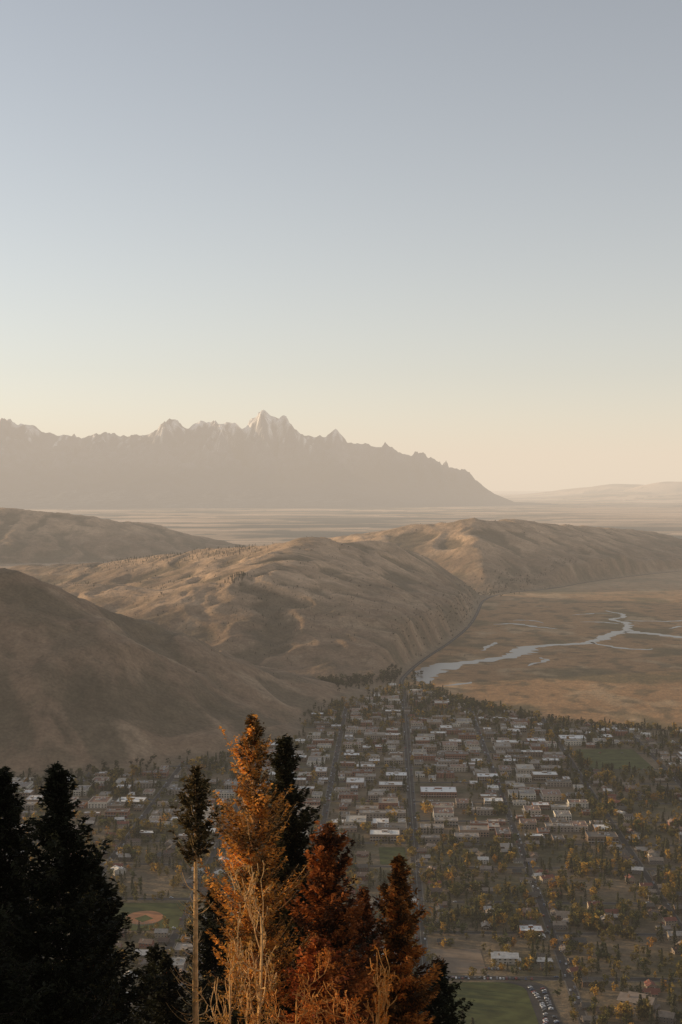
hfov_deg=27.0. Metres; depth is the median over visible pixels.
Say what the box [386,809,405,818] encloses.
commercial building
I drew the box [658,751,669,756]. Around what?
commercial building
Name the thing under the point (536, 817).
commercial building
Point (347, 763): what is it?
motel building
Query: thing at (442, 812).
commercial building
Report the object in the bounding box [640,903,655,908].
cottage house
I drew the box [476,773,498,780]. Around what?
commercial building
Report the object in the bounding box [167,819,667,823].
sidewalk
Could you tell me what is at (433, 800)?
motel building
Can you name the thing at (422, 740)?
commercial building
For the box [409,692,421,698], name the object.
commercial building
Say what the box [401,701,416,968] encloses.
sidewalk
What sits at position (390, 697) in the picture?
commercial building
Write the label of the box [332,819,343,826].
commercial building
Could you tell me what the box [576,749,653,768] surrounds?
lawn
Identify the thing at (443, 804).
motel building
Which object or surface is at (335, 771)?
sidewalk
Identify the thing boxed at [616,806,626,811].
wooden house
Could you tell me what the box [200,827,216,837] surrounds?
commercial building
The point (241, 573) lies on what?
gully trees
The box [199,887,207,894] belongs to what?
apartment building
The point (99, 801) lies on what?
commercial building
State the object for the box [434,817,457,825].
commercial building
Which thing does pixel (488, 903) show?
cottage house
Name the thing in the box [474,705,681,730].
marsh edge trees
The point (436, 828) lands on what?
commercial building
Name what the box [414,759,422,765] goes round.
commercial building
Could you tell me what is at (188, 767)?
wooden house
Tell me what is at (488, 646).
stream
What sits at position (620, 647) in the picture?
stream
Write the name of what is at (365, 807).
commercial building
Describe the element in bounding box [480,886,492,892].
wooden house
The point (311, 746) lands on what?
commercial building
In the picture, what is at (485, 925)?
cottage house
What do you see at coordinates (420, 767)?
street
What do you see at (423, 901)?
street
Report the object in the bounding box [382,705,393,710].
motel building
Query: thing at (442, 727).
commercial building
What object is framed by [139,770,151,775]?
commercial building
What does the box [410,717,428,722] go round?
commercial building
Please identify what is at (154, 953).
spruce tree
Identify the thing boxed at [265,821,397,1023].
rust conifer tree
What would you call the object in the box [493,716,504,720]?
commercial building
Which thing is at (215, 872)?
wooden house
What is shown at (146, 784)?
commercial building
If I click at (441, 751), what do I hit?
commercial building
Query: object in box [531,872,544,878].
wooden house
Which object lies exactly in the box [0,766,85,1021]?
spruce tree
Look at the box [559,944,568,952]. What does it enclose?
wooden house
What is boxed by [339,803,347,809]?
commercial building
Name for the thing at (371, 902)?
wooden house
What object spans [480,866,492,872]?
wooden house
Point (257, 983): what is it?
bare golden tree
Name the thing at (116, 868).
wooden house
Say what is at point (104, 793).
commercial building
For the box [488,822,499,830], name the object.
motel building
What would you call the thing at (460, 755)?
commercial building
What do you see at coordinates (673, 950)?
wooden house
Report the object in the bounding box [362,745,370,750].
commercial building
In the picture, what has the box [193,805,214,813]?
commercial building
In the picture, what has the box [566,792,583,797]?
commercial building
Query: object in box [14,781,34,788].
commercial building
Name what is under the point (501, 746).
commercial building
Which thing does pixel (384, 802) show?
commercial building
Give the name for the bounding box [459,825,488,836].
commercial building
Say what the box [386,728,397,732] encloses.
commercial building
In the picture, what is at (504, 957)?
lodge building
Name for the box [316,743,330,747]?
commercial building
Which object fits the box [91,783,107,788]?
commercial building
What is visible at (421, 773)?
motel building
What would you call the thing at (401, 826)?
commercial building
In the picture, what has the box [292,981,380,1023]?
shrub
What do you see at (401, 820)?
motel building
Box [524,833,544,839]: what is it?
motel building
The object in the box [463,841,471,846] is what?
wooden house
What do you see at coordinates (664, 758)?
commercial building
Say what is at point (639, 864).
street
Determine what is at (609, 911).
cottage house
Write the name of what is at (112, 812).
motel building
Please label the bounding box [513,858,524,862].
wooden house
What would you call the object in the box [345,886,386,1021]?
rust conifer tree
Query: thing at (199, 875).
sidewalk
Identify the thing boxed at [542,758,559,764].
commercial building
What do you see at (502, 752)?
commercial building
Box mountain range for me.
[0,410,557,508]
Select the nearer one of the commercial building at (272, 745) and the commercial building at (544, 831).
the commercial building at (544, 831)
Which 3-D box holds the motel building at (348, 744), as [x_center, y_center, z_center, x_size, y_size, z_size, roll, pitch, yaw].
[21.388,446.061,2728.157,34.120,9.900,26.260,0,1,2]
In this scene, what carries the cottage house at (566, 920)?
on the ground terrain at (90, 672)
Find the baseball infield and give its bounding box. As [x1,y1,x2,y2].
[125,911,162,923]
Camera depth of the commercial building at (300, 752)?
2634.34 m
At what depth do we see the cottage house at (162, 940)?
1554.74 m
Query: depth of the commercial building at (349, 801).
2234.56 m
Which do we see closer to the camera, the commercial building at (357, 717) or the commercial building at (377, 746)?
the commercial building at (377, 746)
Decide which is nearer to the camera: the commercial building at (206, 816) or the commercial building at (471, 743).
the commercial building at (206, 816)
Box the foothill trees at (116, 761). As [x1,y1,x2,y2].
[12,699,330,796]
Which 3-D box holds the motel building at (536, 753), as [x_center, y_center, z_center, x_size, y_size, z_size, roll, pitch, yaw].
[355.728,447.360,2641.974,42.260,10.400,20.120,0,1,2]
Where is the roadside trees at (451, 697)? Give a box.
[396,683,505,710]
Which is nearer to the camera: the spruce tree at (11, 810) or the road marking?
the spruce tree at (11, 810)
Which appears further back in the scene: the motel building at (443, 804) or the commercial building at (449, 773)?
the commercial building at (449, 773)
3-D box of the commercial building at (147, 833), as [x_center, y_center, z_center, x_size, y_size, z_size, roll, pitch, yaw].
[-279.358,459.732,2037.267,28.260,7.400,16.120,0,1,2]
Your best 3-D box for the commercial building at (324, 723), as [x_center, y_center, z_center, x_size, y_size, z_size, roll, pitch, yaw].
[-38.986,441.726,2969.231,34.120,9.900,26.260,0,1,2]
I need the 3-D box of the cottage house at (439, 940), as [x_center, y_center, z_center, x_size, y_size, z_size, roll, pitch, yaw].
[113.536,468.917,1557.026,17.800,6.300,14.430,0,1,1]
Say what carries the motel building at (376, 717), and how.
on the ground terrain at (90, 672)
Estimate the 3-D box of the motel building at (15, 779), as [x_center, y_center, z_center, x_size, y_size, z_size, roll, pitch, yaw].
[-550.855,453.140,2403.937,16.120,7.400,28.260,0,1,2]
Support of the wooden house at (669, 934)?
on the ground terrain at (90, 672)
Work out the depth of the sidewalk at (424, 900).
1717.38 m
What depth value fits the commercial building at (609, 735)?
2805.29 m
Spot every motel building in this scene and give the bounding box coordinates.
[12,777,21,780]
[90,777,108,783]
[105,808,129,816]
[107,801,125,808]
[134,804,143,811]
[143,820,158,825]
[160,765,168,768]
[262,765,271,772]
[297,772,311,780]
[306,756,324,765]
[334,787,349,791]
[339,811,349,818]
[340,761,355,765]
[343,742,360,747]
[356,764,374,770]
[358,761,373,763]
[358,810,385,818]
[366,754,379,758]
[370,712,380,715]
[370,716,381,719]
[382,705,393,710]
[384,757,402,764]
[386,740,398,747]
[398,818,405,822]
[414,754,436,760]
[415,771,424,777]
[417,734,434,739]
[422,799,438,804]
[428,775,435,781]
[432,802,453,810]
[440,741,457,749]
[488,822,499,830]
[495,827,510,839]
[510,722,527,727]
[513,719,528,724]
[513,725,526,731]
[521,750,543,756]
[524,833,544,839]
[537,741,556,747]
[549,817,567,822]
[569,821,587,831]
[573,784,583,790]
[581,809,593,814]
[585,831,618,843]
[593,824,611,830]
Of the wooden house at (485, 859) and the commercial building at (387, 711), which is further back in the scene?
the commercial building at (387, 711)
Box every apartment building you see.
[81,821,95,826]
[100,850,108,857]
[116,821,129,827]
[126,839,140,845]
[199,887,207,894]
[353,864,368,871]
[519,919,535,924]
[524,841,539,847]
[538,874,554,883]
[569,937,586,946]
[581,977,600,986]
[597,920,614,929]
[623,813,636,819]
[629,728,639,732]
[641,732,650,737]
[648,857,664,864]
[650,870,661,880]
[672,905,681,913]
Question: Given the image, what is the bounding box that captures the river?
[412,631,681,683]
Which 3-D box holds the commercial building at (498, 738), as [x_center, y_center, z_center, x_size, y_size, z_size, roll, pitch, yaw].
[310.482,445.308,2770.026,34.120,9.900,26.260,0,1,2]
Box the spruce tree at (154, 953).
[120,942,191,1023]
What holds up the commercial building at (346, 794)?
on the ground terrain at (90, 672)
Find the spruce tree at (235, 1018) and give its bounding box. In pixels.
[219,864,281,1023]
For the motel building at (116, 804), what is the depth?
2200.21 m
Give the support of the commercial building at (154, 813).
on the ground terrain at (90, 672)
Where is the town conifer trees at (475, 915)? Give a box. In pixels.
[6,680,681,1023]
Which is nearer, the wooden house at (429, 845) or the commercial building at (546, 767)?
the wooden house at (429, 845)
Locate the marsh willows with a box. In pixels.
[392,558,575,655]
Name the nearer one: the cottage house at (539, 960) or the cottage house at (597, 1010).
the cottage house at (597, 1010)
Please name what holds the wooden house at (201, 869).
on the ground terrain at (90, 672)
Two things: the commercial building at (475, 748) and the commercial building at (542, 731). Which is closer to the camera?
the commercial building at (475, 748)
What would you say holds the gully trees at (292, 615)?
on the ground terrain at (90, 672)
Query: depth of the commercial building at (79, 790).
2299.17 m
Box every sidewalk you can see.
[27,862,597,867]
[30,898,636,904]
[79,779,668,783]
[79,780,655,784]
[93,841,680,846]
[97,817,615,821]
[103,763,180,865]
[103,763,185,874]
[114,897,651,902]
[133,751,260,1013]
[134,930,641,935]
[163,865,629,869]
[166,840,659,844]
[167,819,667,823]
[169,764,259,956]
[183,928,665,933]
[189,972,643,977]
[212,976,671,981]
[315,703,344,845]
[326,709,347,821]
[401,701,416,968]
[406,691,428,969]
[468,709,580,1023]
[473,711,589,1023]
[541,720,678,930]
[544,718,681,923]
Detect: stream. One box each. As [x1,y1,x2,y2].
[444,682,471,685]
[481,642,497,650]
[503,623,556,628]
[528,657,549,665]
[592,642,650,649]
[608,611,633,630]
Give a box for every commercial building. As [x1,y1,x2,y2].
[13,789,33,797]
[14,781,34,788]
[20,801,37,809]
[21,810,36,815]
[25,795,43,803]
[73,785,90,795]
[74,801,87,808]
[83,811,100,816]
[88,796,113,807]
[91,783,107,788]
[94,771,110,776]
[99,791,111,795]
[116,778,129,785]
[116,784,132,793]
[116,797,146,806]
[134,780,158,787]
[135,830,153,836]
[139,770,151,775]
[143,789,154,795]
[149,816,163,819]
[151,810,158,815]
[152,769,168,777]
[157,801,170,806]
[158,809,185,817]
[162,821,178,826]
[165,787,186,794]
[172,957,186,970]
[174,943,205,956]
[178,833,193,839]
[180,934,192,942]
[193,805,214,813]
[193,814,216,825]
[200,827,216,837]
[208,779,218,784]
[214,789,235,797]
[224,781,238,789]
[265,749,276,757]
[269,742,277,748]
[293,777,307,784]
[294,738,304,744]
[294,750,303,754]
[294,755,306,761]
[295,786,315,793]
[297,805,318,817]
[303,798,320,805]
[307,732,320,738]
[307,744,315,749]
[310,752,321,755]
[312,738,333,744]
[312,791,321,797]
[314,721,330,726]
[315,767,326,775]
[316,725,324,730]
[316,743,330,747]
[316,780,323,786]
[318,777,327,783]
[320,716,335,720]
[331,724,340,728]
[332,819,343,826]
[337,825,356,831]
[338,771,351,775]
[338,774,344,779]
[338,791,357,799]
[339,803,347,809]
[341,799,351,805]
[344,737,354,741]
[344,752,359,758]
[344,815,365,827]
[346,727,365,732]
[346,749,354,752]
[346,777,365,787]
[348,716,362,720]
[351,785,357,791]
[352,708,362,711]
[352,769,371,775]
[354,703,364,706]
[355,738,362,743]
[356,773,375,780]
[356,805,377,813]
[361,720,372,725]
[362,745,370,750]
[364,732,384,738]
[367,726,379,731]
[368,791,382,799]
[369,758,379,764]
[370,829,399,841]
[371,789,387,793]
[371,818,388,828]
[375,744,385,749]
[377,823,406,833]
[379,781,403,790]
[379,797,398,808]
[381,696,398,700]
[385,709,400,714]
[385,733,401,738]
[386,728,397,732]
[386,772,406,779]
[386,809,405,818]
[387,745,395,750]
[387,768,401,771]
[388,699,400,702]
[389,752,402,755]
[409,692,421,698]
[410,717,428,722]
[410,726,425,733]
[411,720,423,725]
[412,749,426,755]
[413,736,429,743]
[413,744,422,747]
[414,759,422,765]
[420,786,456,797]
[420,823,443,832]
[421,691,434,695]
[421,835,439,841]
[422,744,436,750]
[424,764,448,770]
[427,719,442,726]
[430,731,446,737]
[431,715,450,720]
[432,807,453,817]
[434,700,447,707]
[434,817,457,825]
[436,770,453,777]
[437,750,450,754]
[437,753,443,757]
[437,759,459,765]
[439,725,451,730]
[445,728,461,733]
[445,751,468,759]
[449,723,459,726]
[449,739,461,745]
[449,764,467,771]
[454,832,478,841]
[455,718,471,723]
[455,798,472,807]
[458,733,475,738]
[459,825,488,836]
[460,723,471,726]
[461,728,474,731]
[462,762,476,766]
[465,741,478,747]
[466,747,481,751]
[469,780,477,786]
[470,750,479,755]
[470,821,488,824]
[471,758,481,764]
[471,807,496,815]
[473,768,488,776]
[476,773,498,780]
[479,794,496,799]
[484,797,502,805]
[485,731,506,738]
[485,789,495,793]
[486,819,505,824]
[487,785,498,791]
[491,737,508,743]
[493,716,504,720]
[493,742,511,751]
[493,754,502,759]
[495,740,518,747]
[496,750,505,754]
[498,765,511,774]
[503,758,517,764]
[505,781,514,786]
[506,749,520,755]
[507,728,520,733]
[508,790,535,799]
[509,783,525,788]
[512,754,530,761]
[512,800,529,804]
[515,764,534,773]
[515,815,532,819]
[516,773,531,781]
[519,787,543,794]
[519,818,536,828]
[519,925,542,937]
[522,805,540,814]
[526,738,545,742]
[527,759,541,767]
[529,743,547,751]
[532,771,557,780]
[532,802,549,809]
[532,814,548,820]
[535,729,545,733]
[537,827,549,835]
[539,789,561,800]
[540,765,560,770]
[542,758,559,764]
[543,755,565,761]
[544,752,563,754]
[545,779,571,786]
[545,823,573,831]
[550,804,569,809]
[551,834,564,842]
[553,810,571,820]
[558,735,586,741]
[564,739,585,745]
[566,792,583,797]
[566,799,587,807]
[569,730,582,734]
[574,727,588,730]
[586,742,594,747]
[589,820,606,825]
[593,738,606,744]
[596,728,609,733]
[597,734,612,739]
[607,729,627,735]
[619,740,633,743]
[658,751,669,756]
[661,756,677,760]
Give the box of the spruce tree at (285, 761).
[183,733,379,1023]
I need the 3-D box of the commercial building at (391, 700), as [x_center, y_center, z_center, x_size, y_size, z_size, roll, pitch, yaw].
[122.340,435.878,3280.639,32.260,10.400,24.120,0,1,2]
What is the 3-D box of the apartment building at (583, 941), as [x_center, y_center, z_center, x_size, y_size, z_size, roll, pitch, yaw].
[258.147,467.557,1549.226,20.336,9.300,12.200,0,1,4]
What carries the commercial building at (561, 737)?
on the ground terrain at (90, 672)
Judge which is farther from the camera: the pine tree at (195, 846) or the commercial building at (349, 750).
the commercial building at (349, 750)
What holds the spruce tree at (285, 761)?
on the ground terrain at (90, 672)
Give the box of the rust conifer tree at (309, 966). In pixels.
[278,935,359,1023]
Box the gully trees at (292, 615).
[148,574,471,668]
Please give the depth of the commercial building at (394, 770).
2475.32 m
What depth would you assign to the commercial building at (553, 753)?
2621.99 m
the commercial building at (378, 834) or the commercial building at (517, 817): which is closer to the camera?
the commercial building at (378, 834)
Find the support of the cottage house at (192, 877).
on the ground terrain at (90, 672)
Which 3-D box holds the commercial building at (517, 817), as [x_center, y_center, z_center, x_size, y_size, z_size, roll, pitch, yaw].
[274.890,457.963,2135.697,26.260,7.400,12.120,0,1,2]
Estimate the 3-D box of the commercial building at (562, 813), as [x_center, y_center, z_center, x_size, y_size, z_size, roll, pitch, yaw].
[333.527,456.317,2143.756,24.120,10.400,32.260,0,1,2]
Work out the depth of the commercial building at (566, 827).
2057.78 m
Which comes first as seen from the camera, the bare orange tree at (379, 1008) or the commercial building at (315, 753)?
the bare orange tree at (379, 1008)
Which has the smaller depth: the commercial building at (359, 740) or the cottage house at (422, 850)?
the cottage house at (422, 850)
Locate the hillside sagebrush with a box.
[9,520,601,744]
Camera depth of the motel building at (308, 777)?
2423.40 m
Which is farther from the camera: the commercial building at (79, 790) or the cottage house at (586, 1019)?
the commercial building at (79, 790)
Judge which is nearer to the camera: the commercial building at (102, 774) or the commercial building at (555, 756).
the commercial building at (102, 774)
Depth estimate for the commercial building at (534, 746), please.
2685.42 m
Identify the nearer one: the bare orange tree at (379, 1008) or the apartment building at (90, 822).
the bare orange tree at (379, 1008)
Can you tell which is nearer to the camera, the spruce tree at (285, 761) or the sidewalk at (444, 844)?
the spruce tree at (285, 761)
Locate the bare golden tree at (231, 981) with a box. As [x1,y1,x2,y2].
[192,930,249,1023]
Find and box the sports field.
[442,982,538,1023]
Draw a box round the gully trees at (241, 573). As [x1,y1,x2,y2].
[217,571,251,585]
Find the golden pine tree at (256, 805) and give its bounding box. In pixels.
[197,711,316,1023]
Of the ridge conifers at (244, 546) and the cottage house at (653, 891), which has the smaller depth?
the cottage house at (653, 891)
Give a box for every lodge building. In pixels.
[490,951,520,964]
[617,991,659,1009]
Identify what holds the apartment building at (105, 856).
on the ground terrain at (90, 672)
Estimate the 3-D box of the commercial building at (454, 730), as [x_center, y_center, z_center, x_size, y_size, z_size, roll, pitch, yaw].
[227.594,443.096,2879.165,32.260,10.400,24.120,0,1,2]
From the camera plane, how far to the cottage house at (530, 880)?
1795.45 m
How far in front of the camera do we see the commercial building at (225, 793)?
2283.51 m
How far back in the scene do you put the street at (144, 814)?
2187.00 m
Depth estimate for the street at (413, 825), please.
2084.41 m
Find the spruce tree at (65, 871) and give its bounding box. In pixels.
[0,761,134,1023]
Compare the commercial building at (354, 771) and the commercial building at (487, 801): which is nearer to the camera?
the commercial building at (487, 801)
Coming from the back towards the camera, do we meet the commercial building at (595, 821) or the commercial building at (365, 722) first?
the commercial building at (365, 722)
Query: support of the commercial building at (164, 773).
on the ground terrain at (90, 672)
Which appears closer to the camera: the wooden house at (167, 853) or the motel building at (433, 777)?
the wooden house at (167, 853)
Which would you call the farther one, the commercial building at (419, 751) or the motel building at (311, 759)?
the commercial building at (419, 751)
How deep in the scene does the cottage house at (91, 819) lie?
2121.70 m
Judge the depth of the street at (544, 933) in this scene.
1590.35 m
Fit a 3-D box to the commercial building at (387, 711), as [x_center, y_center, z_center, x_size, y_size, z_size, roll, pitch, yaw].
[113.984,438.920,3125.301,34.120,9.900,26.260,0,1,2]
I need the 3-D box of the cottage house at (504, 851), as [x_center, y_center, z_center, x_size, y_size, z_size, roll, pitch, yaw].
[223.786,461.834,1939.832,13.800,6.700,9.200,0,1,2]
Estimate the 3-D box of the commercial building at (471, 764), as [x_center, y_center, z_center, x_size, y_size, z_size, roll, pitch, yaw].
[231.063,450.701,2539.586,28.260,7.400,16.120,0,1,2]
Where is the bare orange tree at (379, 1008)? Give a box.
[363,946,399,1023]
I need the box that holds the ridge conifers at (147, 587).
[54,572,202,588]
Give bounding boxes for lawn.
[114,903,185,929]
[379,847,406,863]
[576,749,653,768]
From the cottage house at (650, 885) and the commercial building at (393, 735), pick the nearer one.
the cottage house at (650, 885)
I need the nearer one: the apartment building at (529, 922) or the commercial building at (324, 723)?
the apartment building at (529, 922)
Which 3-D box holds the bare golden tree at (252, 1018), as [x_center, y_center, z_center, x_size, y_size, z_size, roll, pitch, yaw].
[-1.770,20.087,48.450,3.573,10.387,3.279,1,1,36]
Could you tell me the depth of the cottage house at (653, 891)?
1742.44 m
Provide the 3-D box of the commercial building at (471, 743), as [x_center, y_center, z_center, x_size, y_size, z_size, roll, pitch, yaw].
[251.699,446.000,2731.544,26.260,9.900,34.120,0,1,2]
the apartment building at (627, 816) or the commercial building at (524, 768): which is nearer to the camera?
the apartment building at (627, 816)
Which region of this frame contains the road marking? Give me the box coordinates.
[404,703,422,964]
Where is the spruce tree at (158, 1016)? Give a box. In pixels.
[133,952,192,1023]
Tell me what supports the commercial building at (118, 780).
on the ground terrain at (90, 672)
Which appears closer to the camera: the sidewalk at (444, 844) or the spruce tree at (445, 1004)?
the spruce tree at (445, 1004)
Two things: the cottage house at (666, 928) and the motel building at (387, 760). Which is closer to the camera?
the cottage house at (666, 928)
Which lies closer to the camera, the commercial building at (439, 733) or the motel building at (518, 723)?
the commercial building at (439, 733)
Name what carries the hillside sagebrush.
on the ground terrain at (90, 672)
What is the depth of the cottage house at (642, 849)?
1948.45 m
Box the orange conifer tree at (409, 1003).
[357,853,444,1023]
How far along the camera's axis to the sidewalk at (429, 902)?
1705.02 m
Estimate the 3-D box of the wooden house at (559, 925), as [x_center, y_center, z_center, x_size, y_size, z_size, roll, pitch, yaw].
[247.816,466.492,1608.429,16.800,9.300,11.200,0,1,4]
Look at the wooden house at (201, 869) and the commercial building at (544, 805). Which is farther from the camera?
the commercial building at (544, 805)
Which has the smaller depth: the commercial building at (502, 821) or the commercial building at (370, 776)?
the commercial building at (502, 821)
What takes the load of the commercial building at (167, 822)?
on the ground terrain at (90, 672)
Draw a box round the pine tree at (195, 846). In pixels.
[166,764,225,1023]
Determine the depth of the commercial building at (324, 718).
3016.09 m
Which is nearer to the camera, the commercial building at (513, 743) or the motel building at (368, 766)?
the motel building at (368, 766)
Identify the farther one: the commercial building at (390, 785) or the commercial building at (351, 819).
the commercial building at (390, 785)
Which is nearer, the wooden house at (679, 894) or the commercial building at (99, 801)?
the wooden house at (679, 894)
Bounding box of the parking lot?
[505,981,561,1023]
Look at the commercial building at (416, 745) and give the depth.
2718.20 m
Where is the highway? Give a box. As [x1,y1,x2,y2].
[399,571,677,688]
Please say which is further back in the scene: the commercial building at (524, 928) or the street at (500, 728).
the street at (500, 728)
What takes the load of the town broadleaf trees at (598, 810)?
on the ground terrain at (90, 672)
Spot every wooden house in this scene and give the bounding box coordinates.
[111,865,125,875]
[115,817,124,820]
[118,853,131,860]
[138,938,154,947]
[152,852,162,860]
[154,928,169,937]
[163,850,175,857]
[164,839,172,845]
[185,765,195,770]
[191,867,204,874]
[211,869,226,878]
[357,872,368,879]
[370,897,379,907]
[416,859,427,863]
[425,843,435,848]
[429,887,442,895]
[435,905,444,915]
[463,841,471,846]
[467,848,478,853]
[475,851,485,856]
[477,856,488,863]
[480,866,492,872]
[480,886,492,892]
[498,842,512,849]
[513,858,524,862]
[522,908,531,916]
[529,852,538,860]
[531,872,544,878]
[536,869,548,872]
[540,963,555,970]
[550,908,557,915]
[552,921,567,929]
[554,910,569,919]
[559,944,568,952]
[566,965,581,974]
[579,1001,595,1009]
[587,901,602,910]
[592,781,602,786]
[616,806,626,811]
[620,855,629,859]
[624,786,635,791]
[624,874,635,883]
[627,858,637,864]
[631,866,642,874]
[644,979,656,987]
[647,849,660,856]
[655,1010,676,1023]
[661,916,677,925]
[666,931,681,940]
[670,946,681,953]
[672,891,681,899]
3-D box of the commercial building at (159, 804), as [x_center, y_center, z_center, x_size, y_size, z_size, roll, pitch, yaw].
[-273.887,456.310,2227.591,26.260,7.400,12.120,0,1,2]
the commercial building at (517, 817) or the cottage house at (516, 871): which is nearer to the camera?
the cottage house at (516, 871)
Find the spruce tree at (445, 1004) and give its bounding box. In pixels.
[417,959,474,1023]
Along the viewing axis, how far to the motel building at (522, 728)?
2902.97 m
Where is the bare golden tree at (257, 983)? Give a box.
[225,860,281,1023]
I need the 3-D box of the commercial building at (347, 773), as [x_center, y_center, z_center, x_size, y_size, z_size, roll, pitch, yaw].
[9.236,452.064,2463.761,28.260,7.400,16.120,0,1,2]
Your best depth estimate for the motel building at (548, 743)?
2722.55 m
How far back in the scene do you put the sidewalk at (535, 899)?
1661.01 m
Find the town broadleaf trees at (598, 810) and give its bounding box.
[1,680,681,1023]
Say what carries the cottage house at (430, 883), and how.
on the ground terrain at (90, 672)
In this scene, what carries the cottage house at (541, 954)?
on the ground terrain at (90, 672)
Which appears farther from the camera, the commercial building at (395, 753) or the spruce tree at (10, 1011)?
the commercial building at (395, 753)
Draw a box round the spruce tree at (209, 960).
[174,880,243,1023]
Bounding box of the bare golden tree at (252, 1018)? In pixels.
[237,947,338,1023]
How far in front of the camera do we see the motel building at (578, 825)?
2066.03 m
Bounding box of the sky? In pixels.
[0,0,681,490]
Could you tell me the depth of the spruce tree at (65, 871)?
45.88 m
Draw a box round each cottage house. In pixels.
[86,817,95,820]
[111,862,123,866]
[135,949,148,957]
[138,958,147,965]
[156,936,169,943]
[167,844,175,849]
[182,882,193,888]
[188,874,200,879]
[356,850,368,856]
[417,847,426,852]
[421,854,430,859]
[427,880,440,886]
[436,938,451,944]
[437,901,447,906]
[481,921,492,929]
[486,900,493,905]
[500,848,508,853]
[512,869,522,873]
[519,877,533,882]
[525,857,535,862]
[528,892,539,898]
[536,952,549,957]
[536,957,552,964]
[558,936,568,942]
[561,917,574,924]
[567,958,580,964]
[580,1014,598,1023]
[595,1005,613,1015]
[604,908,618,913]
[607,914,618,919]
[621,853,631,857]
[634,846,647,851]
[639,883,653,887]
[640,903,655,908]
[642,889,657,894]
[642,987,660,996]
[647,909,660,916]
[655,778,665,781]
[655,925,671,931]
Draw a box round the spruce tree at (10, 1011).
[0,902,51,1023]
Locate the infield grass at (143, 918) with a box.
[134,915,152,921]
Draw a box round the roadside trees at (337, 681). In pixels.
[317,664,422,693]
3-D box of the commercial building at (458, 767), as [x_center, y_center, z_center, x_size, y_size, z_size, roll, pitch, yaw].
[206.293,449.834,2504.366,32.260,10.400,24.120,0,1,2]
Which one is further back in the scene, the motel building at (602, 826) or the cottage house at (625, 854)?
the motel building at (602, 826)
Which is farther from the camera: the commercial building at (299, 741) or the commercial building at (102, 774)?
the commercial building at (299, 741)
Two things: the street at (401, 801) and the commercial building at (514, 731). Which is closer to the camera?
the street at (401, 801)
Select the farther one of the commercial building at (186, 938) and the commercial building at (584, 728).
the commercial building at (584, 728)
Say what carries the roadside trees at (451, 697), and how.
on the ground terrain at (90, 672)
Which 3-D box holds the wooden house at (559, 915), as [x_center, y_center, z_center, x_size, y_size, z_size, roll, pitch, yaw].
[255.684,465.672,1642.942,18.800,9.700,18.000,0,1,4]
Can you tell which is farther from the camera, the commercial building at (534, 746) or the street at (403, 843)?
the commercial building at (534, 746)
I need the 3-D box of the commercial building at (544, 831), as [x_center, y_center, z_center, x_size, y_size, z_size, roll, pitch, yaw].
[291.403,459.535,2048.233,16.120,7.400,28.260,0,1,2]
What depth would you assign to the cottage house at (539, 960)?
1488.30 m
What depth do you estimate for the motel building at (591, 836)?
1999.07 m
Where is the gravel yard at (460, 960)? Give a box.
[430,949,486,972]
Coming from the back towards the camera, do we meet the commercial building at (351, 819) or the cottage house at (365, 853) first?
the commercial building at (351, 819)
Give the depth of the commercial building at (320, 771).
2453.17 m
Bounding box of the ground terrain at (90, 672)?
[0,482,681,1023]
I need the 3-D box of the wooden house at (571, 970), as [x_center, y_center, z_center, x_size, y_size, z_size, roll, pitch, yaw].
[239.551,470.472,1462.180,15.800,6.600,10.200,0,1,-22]
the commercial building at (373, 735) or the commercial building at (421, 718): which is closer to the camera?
the commercial building at (373, 735)
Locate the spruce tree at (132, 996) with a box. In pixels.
[55,863,174,1023]
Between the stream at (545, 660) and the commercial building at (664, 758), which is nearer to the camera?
the commercial building at (664, 758)
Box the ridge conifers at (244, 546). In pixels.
[70,542,272,571]
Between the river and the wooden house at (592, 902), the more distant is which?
the river
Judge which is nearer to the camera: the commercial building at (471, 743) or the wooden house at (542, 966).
the wooden house at (542, 966)
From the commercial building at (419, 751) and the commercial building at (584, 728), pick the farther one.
the commercial building at (584, 728)
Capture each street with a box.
[18,798,681,803]
[26,817,667,822]
[27,897,681,904]
[29,863,675,869]
[34,779,677,784]
[36,840,681,845]
[102,762,185,874]
[136,744,267,1010]
[169,766,663,769]
[183,929,665,935]
[198,973,681,980]
[306,727,660,729]
[308,751,677,753]
[313,704,347,865]
[341,740,681,742]
[402,689,429,985]
[469,705,588,1023]
[542,719,681,930]
[624,727,681,787]
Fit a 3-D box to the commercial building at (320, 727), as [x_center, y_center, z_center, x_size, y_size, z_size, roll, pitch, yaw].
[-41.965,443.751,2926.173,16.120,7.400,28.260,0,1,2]
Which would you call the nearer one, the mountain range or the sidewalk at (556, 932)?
the sidewalk at (556, 932)
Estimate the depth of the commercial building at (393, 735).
2812.65 m

